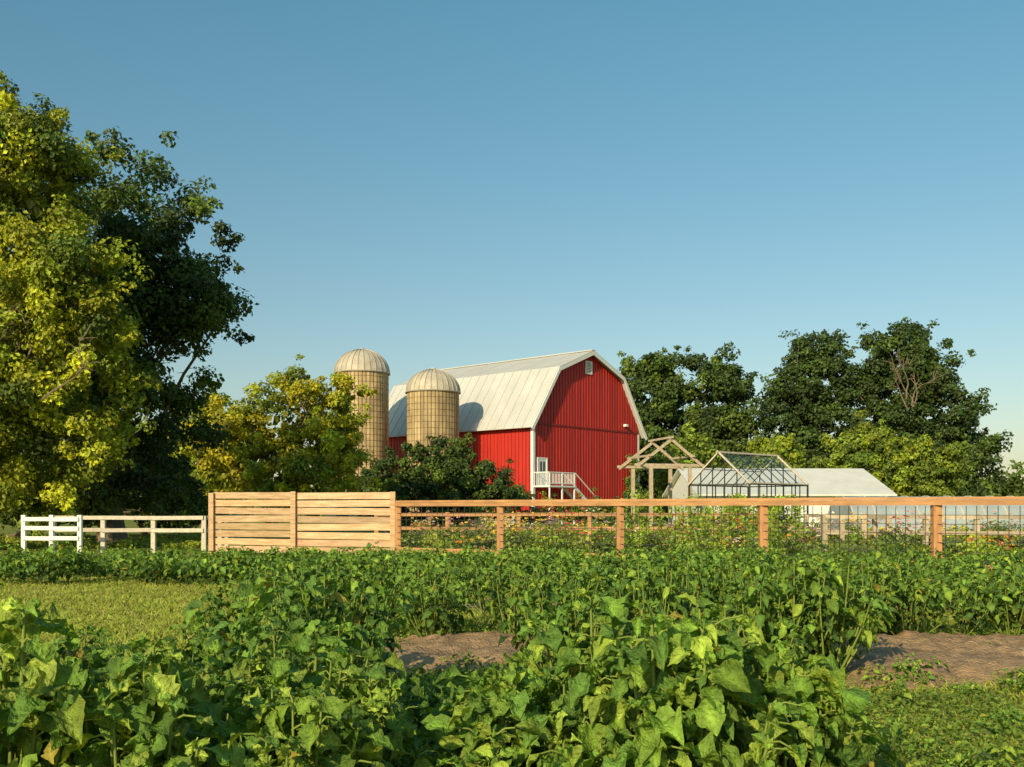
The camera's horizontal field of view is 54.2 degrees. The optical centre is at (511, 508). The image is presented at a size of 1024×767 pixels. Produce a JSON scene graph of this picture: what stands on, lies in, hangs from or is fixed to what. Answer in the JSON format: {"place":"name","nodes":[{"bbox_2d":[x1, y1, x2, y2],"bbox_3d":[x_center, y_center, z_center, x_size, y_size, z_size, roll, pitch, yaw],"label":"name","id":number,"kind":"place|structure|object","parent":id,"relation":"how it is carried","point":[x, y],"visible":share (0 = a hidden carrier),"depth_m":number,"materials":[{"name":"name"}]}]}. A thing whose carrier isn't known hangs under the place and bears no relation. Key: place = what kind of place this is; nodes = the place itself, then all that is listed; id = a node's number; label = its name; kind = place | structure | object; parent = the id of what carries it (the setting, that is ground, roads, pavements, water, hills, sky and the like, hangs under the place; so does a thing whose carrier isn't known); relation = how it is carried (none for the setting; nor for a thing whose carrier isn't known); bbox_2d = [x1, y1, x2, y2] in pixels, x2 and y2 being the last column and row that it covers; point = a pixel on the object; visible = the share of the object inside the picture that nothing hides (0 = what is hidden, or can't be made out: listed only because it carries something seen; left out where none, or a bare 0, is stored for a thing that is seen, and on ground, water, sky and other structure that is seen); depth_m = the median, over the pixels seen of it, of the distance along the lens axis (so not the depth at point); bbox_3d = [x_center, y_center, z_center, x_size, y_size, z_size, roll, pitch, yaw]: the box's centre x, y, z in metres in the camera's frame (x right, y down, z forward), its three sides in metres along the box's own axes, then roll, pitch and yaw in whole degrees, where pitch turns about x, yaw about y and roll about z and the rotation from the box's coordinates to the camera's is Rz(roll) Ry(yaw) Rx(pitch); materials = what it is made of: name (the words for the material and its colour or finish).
{"place":"outdoors","nodes":[
{"label":"outdoors","id":0,"kind":"place"},
{"bbox_2d":[0,514,1023,766],"bbox_3d":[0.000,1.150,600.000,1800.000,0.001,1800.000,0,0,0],"label":"ground","id":1,"kind":"structure","parent":0,"point":[6,530],"depth_m":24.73,"materials":[{"name":"green plant"}]},
{"bbox_2d":[0,580,5,675],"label":"squash plant","id":2,"kind":"object","parent":1,"relation":"on","point":[2,583],"visible":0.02,"depth_m":2.99,"materials":[{"name":"green plant"}]},
{"bbox_2d":[21,515,82,552],"bbox_3d":[-11.552,0.700,25.084,1.626,1.100,0.144,0,0,8],"label":"white fence","id":3,"kind":"object","parent":1,"relation":"on","point":[51,527],"visible":0.87,"depth_m":25.03,"materials":[{"name":"paint"}]},
{"bbox_2d":[0,596,131,766],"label":"squash plant","id":4,"kind":"object","parent":1,"relation":"on","point":[35,670],"visible":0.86,"depth_m":2.36,"materials":[{"name":"green plant"}]},
{"bbox_2d":[0,70,163,535],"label":"boxelder tree","id":5,"kind":"object","parent":1,"relation":"on","point":[49,287],"visible":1,"depth_m":26.20,"materials":[{"name":"green plant"}]},
{"bbox_2d":[52,626,112,680],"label":"potato plant","id":6,"kind":"object","parent":1,"relation":"on","point":[101,635],"visible":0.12,"depth_m":4.83,"materials":[{"name":"green plant"}]},
{"bbox_2d":[71,657,93,679],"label":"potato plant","id":7,"kind":"object","parent":1,"relation":"on","point":[80,662],"depth_m":3.88,"materials":[{"name":"green plant"}]},
{"bbox_2d":[0,532,207,549],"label":"meadow weeds","id":8,"kind":"object","parent":1,"relation":"on","point":[179,541],"visible":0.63,"depth_m":30.43,"materials":[{"name":"green plant"}]},
{"bbox_2d":[0,472,235,537],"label":"dark shrub","id":9,"kind":"object","parent":1,"relation":"on","point":[181,508],"visible":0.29,"depth_m":39.70,"materials":[{"name":"green plant"}]},
{"bbox_2d":[0,126,258,542],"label":"maple tree","id":10,"kind":"object","parent":1,"relation":"on","point":[175,317],"visible":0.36,"depth_m":32.88,"materials":[{"name":"green plant"}]},
{"bbox_2d":[55,516,206,552],"bbox_3d":[-10.052,0.713,26.184,4.240,1.075,0.153,0,0,6],"label":"split rail fence","id":11,"kind":"object","parent":1,"relation":"on","point":[103,529],"visible":0.69,"depth_m":26.08,"materials":[{"name":"white wood"}]},
{"bbox_2d":[75,435,197,535],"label":"dark shrub","id":12,"kind":"object","parent":1,"relation":"on","point":[182,473],"visible":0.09,"depth_m":41.34,"materials":[{"name":"green plant"}]},
{"bbox_2d":[67,637,225,743],"bbox_3d":[-1.342,0.812,3.506,0.655,0.685,0.743,0,0,28],"label":"squash plant","id":13,"kind":"object","parent":1,"relation":"on","point":[206,670],"visible":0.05,"depth_m":3.54,"materials":[{"name":"green plant"}]},
{"bbox_2d":[37,640,283,766],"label":"squash plant","id":14,"kind":"object","parent":1,"relation":"on","point":[162,723],"visible":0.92,"depth_m":2.39,"materials":[{"name":"green plant"}]},
{"bbox_2d":[88,625,235,694],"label":"potato plant","id":15,"kind":"object","parent":1,"relation":"on","point":[213,646],"visible":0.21,"depth_m":4.62,"materials":[{"name":"green plant"}]},
{"bbox_2d":[130,380,260,527],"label":"linden tree","id":16,"kind":"object","parent":1,"relation":"on","point":[227,398],"visible":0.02,"depth_m":61.44,"materials":[{"name":"green plant"}]},
{"bbox_2d":[106,642,285,743],"bbox_3d":[-0.983,0.774,3.023,0.649,0.761,0.722,0,0,-30],"label":"squash plant","id":17,"kind":"object","parent":1,"relation":"on","point":[229,708],"visible":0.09,"depth_m":3.06,"materials":[{"name":"green plant"}]},
{"bbox_2d":[201,514,240,549],"bbox_3d":[-8.685,0.709,30.152,0.155,1.082,7.919,0,0,-9],"label":"split rail fence","id":18,"kind":"object","parent":1,"relation":"on","point":[221,529],"visible":0.26,"depth_m":30.49,"materials":[{"name":"white wood"}]},
{"bbox_2d":[166,570,320,662],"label":"potato plant","id":19,"kind":"object","parent":1,"relation":"on","point":[218,619],"visible":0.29,"depth_m":5.81,"materials":[{"name":"green plant"}]},
{"bbox_2d":[168,354,382,530],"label":"locust tree","id":20,"kind":"object","parent":1,"relation":"on","point":[333,434],"visible":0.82,"depth_m":48.52,"materials":[{"name":"green plant"}]},
{"bbox_2d":[189,576,379,712],"bbox_3d":[-1.102,0.741,4.913,0.936,0.831,0.978,0,0,0],"label":"potato plant","id":21,"kind":"object","parent":1,"relation":"on","point":[281,615],"visible":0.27,"depth_m":4.76,"materials":[{"name":"green plant"}]},
{"bbox_2d":[206,681,393,766],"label":"squash plant","id":22,"kind":"object","parent":1,"relation":"on","point":[275,733],"visible":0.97,"depth_m":2.55,"materials":[{"name":"green plant"}]},
{"bbox_2d":[208,491,395,554],"bbox_3d":[-5.223,0.410,24.500,5.344,1.680,0.158,0,0,21],"label":"plank fence","id":23,"kind":"object","parent":1,"relation":"on","point":[369,523],"visible":0.86,"depth_m":24.50,"materials":[{"name":"brown wood"}]},
{"bbox_2d":[205,612,419,766],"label":"squash plant","id":24,"kind":"object","parent":1,"relation":"on","point":[304,677],"visible":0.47,"depth_m":3.30,"materials":[{"name":"green plant"}]},
{"bbox_2d":[252,566,415,695],"bbox_3d":[-0.979,0.731,5.498,0.906,0.851,0.937,0,0,0],"label":"potato plant","id":25,"kind":"object","parent":1,"relation":"on","point":[323,600],"visible":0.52,"depth_m":5.39,"materials":[{"name":"green plant"}]},
{"bbox_2d":[327,487,347,523],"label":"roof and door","id":26,"kind":"structure","parent":1,"relation":"on","point":[341,515],"depth_m":74.56,"materials":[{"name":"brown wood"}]},
{"bbox_2d":[324,488,366,523],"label":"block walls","id":27,"kind":"structure","parent":1,"relation":"on","point":[348,515],"depth_m":74.60,"materials":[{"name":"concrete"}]},
{"bbox_2d":[266,619,432,722],"bbox_3d":[-0.804,0.821,4.421,0.726,0.668,0.675,0,0,44],"label":"potato plant","id":28,"kind":"object","parent":1,"relation":"on","point":[420,691],"visible":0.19,"depth_m":4.37,"materials":[{"name":"green plant"}]},
{"bbox_2d":[333,348,389,477],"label":"farm silo","id":29,"kind":"object","parent":1,"relation":"on","point":[369,367],"visible":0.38,"depth_m":78.33,"materials":[{"name":"concrete"},{"name":"metal"}]},
{"bbox_2d":[0,544,773,562],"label":"weed strip","id":30,"kind":"object","parent":1,"relation":"on","point":[180,551],"visible":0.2,"depth_m":20.51,"materials":[{"name":"green plant"}]},
{"bbox_2d":[323,671,464,766],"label":"squash plant","id":31,"kind":"object","parent":1,"relation":"on","point":[387,716],"visible":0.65,"depth_m":3.04,"materials":[{"name":"green plant"}]},
{"bbox_2d":[405,368,460,524],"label":"farm silo","id":32,"kind":"object","parent":1,"relation":"on","point":[433,394],"visible":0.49,"depth_m":74.34,"materials":[{"name":"concrete"},{"name":"metal"}]},
{"bbox_2d":[346,432,536,526],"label":"lilac shrub","id":33,"kind":"object","parent":1,"relation":"on","point":[451,465],"visible":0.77,"depth_m":61.09,"materials":[{"name":"green plant"}]},
{"bbox_2d":[0,545,898,572],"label":"weed strip","id":34,"kind":"object","parent":1,"relation":"on","point":[842,553],"visible":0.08,"depth_m":18.43,"materials":[{"name":"green plant"}]},
{"bbox_2d":[404,663,508,744],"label":"potato plant","id":35,"kind":"object","parent":1,"relation":"on","point":[437,696],"visible":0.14,"depth_m":4.57,"materials":[{"name":"green plant"}]},
{"bbox_2d":[363,629,551,674],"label":"garden soil","id":36,"kind":"structure","parent":1,"relation":"on","point":[431,650],"depth_m":7.67,"materials":[{"name":"brown soil"}]},
{"bbox_2d":[409,652,551,757],"bbox_3d":[-0.030,0.820,3.623,0.661,0.669,0.541,0,0,0],"label":"eggplant plant","id":37,"kind":"object","parent":1,"relation":"on","point":[478,683],"visible":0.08,"depth_m":3.53,"materials":[{"name":"green plant"}]},
{"bbox_2d":[413,717,554,766],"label":"eggplant plant","id":38,"kind":"object","parent":1,"relation":"on","point":[491,752],"visible":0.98,"depth_m":2.77,"materials":[{"name":"green plant"}]},
{"bbox_2d":[0,542,1021,577],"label":"potato row","id":39,"kind":"object","parent":1,"relation":"on","point":[548,553],"visible":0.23,"depth_m":16.52,"materials":[{"name":"green plant"}]},
{"bbox_2d":[0,540,1023,585],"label":"potato row","id":40,"kind":"object","parent":1,"relation":"on","point":[170,568],"visible":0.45,"depth_m":14.86,"materials":[{"name":"green plant"}]},
{"bbox_2d":[389,349,647,523],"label":"red barn","id":41,"kind":"structure","parent":1,"relation":"on","point":[568,425],"depth_m":79.27,"materials":[{"name":"red wood"}]},
{"bbox_2d":[537,424,627,485],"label":"door and lamp","id":42,"kind":"structure","parent":41,"relation":"in","point":[542,463],"depth_m":75.78,"materials":[{"name":"white paint"}]},
{"bbox_2d":[420,660,632,766],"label":"eggplant plant","id":43,"kind":"object","parent":1,"relation":"on","point":[504,705],"visible":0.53,"depth_m":2.91,"materials":[{"name":"green plant"}]},
{"bbox_2d":[38,460,1023,517],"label":"distant treeline","id":44,"kind":"object","parent":1,"relation":"on","point":[1014,485],"visible":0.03,"depth_m":132.35,"materials":[{"name":"green plant"}]},
{"bbox_2d":[197,556,906,636],"bbox_3d":[0.254,0.780,8.924,6.337,0.753,1.670,0,0,0],"label":"potato row","id":45,"kind":"object","parent":1,"relation":"on","point":[430,614],"visible":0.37,"depth_m":8.73,"materials":[{"name":"green plant"}]},
{"bbox_2d":[374,512,776,540],"bbox_3d":[1.905,0.675,30.867,12.335,1.150,0.430,0,0,2],"label":"garden fence","id":46,"kind":"object","parent":1,"relation":"on","point":[587,514],"visible":0.39,"depth_m":30.90,"materials":[{"name":"brown wood"}]},
{"bbox_2d":[491,592,686,746],"bbox_3d":[0.333,0.718,3.480,0.811,0.876,0.905,0,0,0],"label":"eggplant plant","id":47,"kind":"object","parent":1,"relation":"on","point":[551,638],"visible":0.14,"depth_m":3.40,"materials":[{"name":"green plant"}]},
{"bbox_2d":[524,486,665,525],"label":"dark shrub","id":48,"kind":"object","parent":1,"relation":"on","point":[560,509],"visible":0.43,"depth_m":65.75,"materials":[{"name":"green plant"}]},
{"bbox_2d":[200,619,1023,766],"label":"broadleaf weeds","id":49,"kind":"object","parent":1,"relation":"on","point":[962,760],"visible":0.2,"depth_m":5.79,"materials":[{"name":"green plant"}]},
{"bbox_2d":[245,549,1023,616],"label":"potato row","id":50,"kind":"object","parent":1,"relation":"on","point":[619,571],"visible":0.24,"depth_m":10.90,"materials":[{"name":"green plant"}]},
{"bbox_2d":[293,548,1021,592],"bbox_3d":[3.458,0.845,13.101,12.527,0.675,1.908,0,0,0],"label":"potato row","id":51,"kind":"object","parent":1,"relation":"on","point":[463,564],"visible":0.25,"depth_m":13.00,"materials":[{"name":"green plant"}]},
{"bbox_2d":[617,345,699,517],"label":"oak tree","id":52,"kind":"object","parent":1,"relation":"on","point":[656,377],"visible":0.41,"depth_m":109.25,"materials":[{"name":"green plant"}]},
{"bbox_2d":[617,436,703,525],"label":"timber pergola","id":53,"kind":"object","parent":1,"relation":"on","point":[669,467],"visible":0.77,"depth_m":44.37,"materials":[{"name":"brown wood"}]},
{"bbox_2d":[350,597,1012,613],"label":"garden soil","id":54,"kind":"structure","parent":1,"relation":"on","point":[554,604],"depth_m":11.29,"materials":[{"name":"brown soil"}]},
{"bbox_2d":[546,593,820,766],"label":"eggplant plant","id":55,"kind":"object","parent":1,"relation":"on","point":[660,713],"visible":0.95,"depth_m":2.76,"materials":[{"name":"green plant"}]},
{"bbox_2d":[644,422,742,492],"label":"ash tree","id":56,"kind":"object","parent":1,"relation":"on","point":[689,444],"visible":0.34,"depth_m":94.97,"materials":[{"name":"green plant"}]},
{"bbox_2d":[490,551,901,675],"bbox_3d":[1.228,0.720,6.846,2.748,0.874,1.355,0,0,0],"label":"potato row","id":57,"kind":"object","parent":1,"relation":"on","point":[811,599],"visible":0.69,"depth_m":6.66,"materials":[{"name":"green plant"}]},
{"bbox_2d":[368,627,1023,766],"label":"clover","id":58,"kind":"object","parent":1,"relation":"on","point":[956,735],"visible":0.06,"depth_m":5.29,"materials":[{"name":"green plant"}]},
{"bbox_2d":[615,605,790,745],"bbox_3d":[0.619,0.749,3.645,0.723,0.812,0.742,0,0,0],"label":"eggplant plant","id":59,"kind":"object","parent":1,"relation":"on","point":[714,614],"visible":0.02,"depth_m":3.54,"materials":[{"name":"green plant"}]},
{"bbox_2d":[384,489,1023,555],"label":"flower garden","id":60,"kind":"object","parent":1,"relation":"on","point":[701,535],"visible":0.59,"depth_m":25.49,"materials":[{"name":"green plant"}]},
{"bbox_2d":[394,496,1023,571],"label":"cedar wire fence","id":61,"kind":"object","parent":1,"relation":"on","point":[934,503],"visible":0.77,"depth_m":18.53,"materials":[{"name":"brown wood"}]},
{"bbox_2d":[658,341,774,497],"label":"oak tree","id":62,"kind":"object","parent":1,"relation":"on","point":[728,424],"visible":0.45,"depth_m":108.41,"materials":[{"name":"green plant"}]},
{"bbox_2d":[688,451,808,526],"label":"greenhouse","id":63,"kind":"object","parent":1,"relation":"on","point":[748,484],"visible":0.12,"depth_m":42.18,"materials":[{"name":"glass"}]},
{"bbox_2d":[732,430,806,467],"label":"ash tree","id":64,"kind":"object","parent":1,"relation":"on","point":[787,452],"visible":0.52,"depth_m":91.80,"materials":[{"name":"green plant"}]},
{"bbox_2d":[662,468,896,529],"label":"white shed","id":65,"kind":"structure","parent":1,"relation":"on","point":[828,482],"depth_m":53.85,"materials":[{"name":"paint"}]},
{"bbox_2d":[693,638,884,766],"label":"eggplant plant","id":66,"kind":"object","parent":1,"relation":"on","point":[835,745],"visible":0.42,"depth_m":3.05,"materials":[{"name":"green plant"}]},
{"bbox_2d":[750,328,867,467],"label":"oak tree","id":67,"kind":"object","parent":1,"relation":"on","point":[800,408],"visible":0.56,"depth_m":108.80,"materials":[{"name":"green plant"}]},
{"bbox_2d":[748,707,899,766],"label":"eggplant plant","id":68,"kind":"object","parent":1,"relation":"on","point":[892,756],"depth_m":3.40,"materials":[{"name":"green plant"}]},
{"bbox_2d":[804,515,891,550],"bbox_3d":[9.668,0.705,29.250,0.158,1.089,7.622,0,0,1],"label":"garden fence","id":69,"kind":"object","parent":1,"relation":"on","point":[863,526],"visible":0.32,"depth_m":27.32,"materials":[{"name":"wood"}]},
{"bbox_2d":[760,557,1023,635],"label":"potato row","id":70,"kind":"object","parent":1,"relation":"on","point":[1013,590],"visible":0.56,"depth_m":8.73,"materials":[{"name":"green plant"}]},
{"bbox_2d":[807,410,983,496],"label":"ash tree","id":71,"kind":"object","parent":1,"relation":"on","point":[894,466],"visible":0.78,"depth_m":92.82,"materials":[{"name":"green plant"}]},
{"bbox_2d":[823,316,1013,496],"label":"oak tree","id":72,"kind":"object","parent":1,"relation":"on","point":[923,379],"visible":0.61,"depth_m":107.23,"materials":[{"name":"green plant"}]},
{"bbox_2d":[818,556,1018,604],"bbox_3d":[7.423,0.825,11.908,7.854,0.646,1.720,0,0,0],"label":"potato row","id":73,"kind":"object","parent":1,"relation":"on","point":[945,571],"visible":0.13,"depth_m":11.88,"materials":[{"name":"green plant"}]},
{"bbox_2d":[814,630,1023,689],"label":"garden soil","id":74,"kind":"structure","parent":1,"relation":"on","point":[976,658],"depth_m":7.26,"materials":[{"name":"brown soil"}]},
{"bbox_2d":[822,515,1023,550],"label":"garden fence","id":75,"kind":"object","parent":1,"relation":"on","point":[825,531],"visible":0.52,"depth_m":27.11,"materials":[{"name":"brown wood"}]},
{"bbox_2d":[828,496,1023,539],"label":"hoop tunnel","id":76,"kind":"structure","parent":1,"relation":"on","point":[950,509],"depth_m":35.93,"materials":[{"name":"white plastic"}]},
{"bbox_2d":[0,0,1023,507],"label":"sky","id":77,"kind":"structure","parent":0,"point":[420,185],"materials":[{"name":"blue"}]}
]}

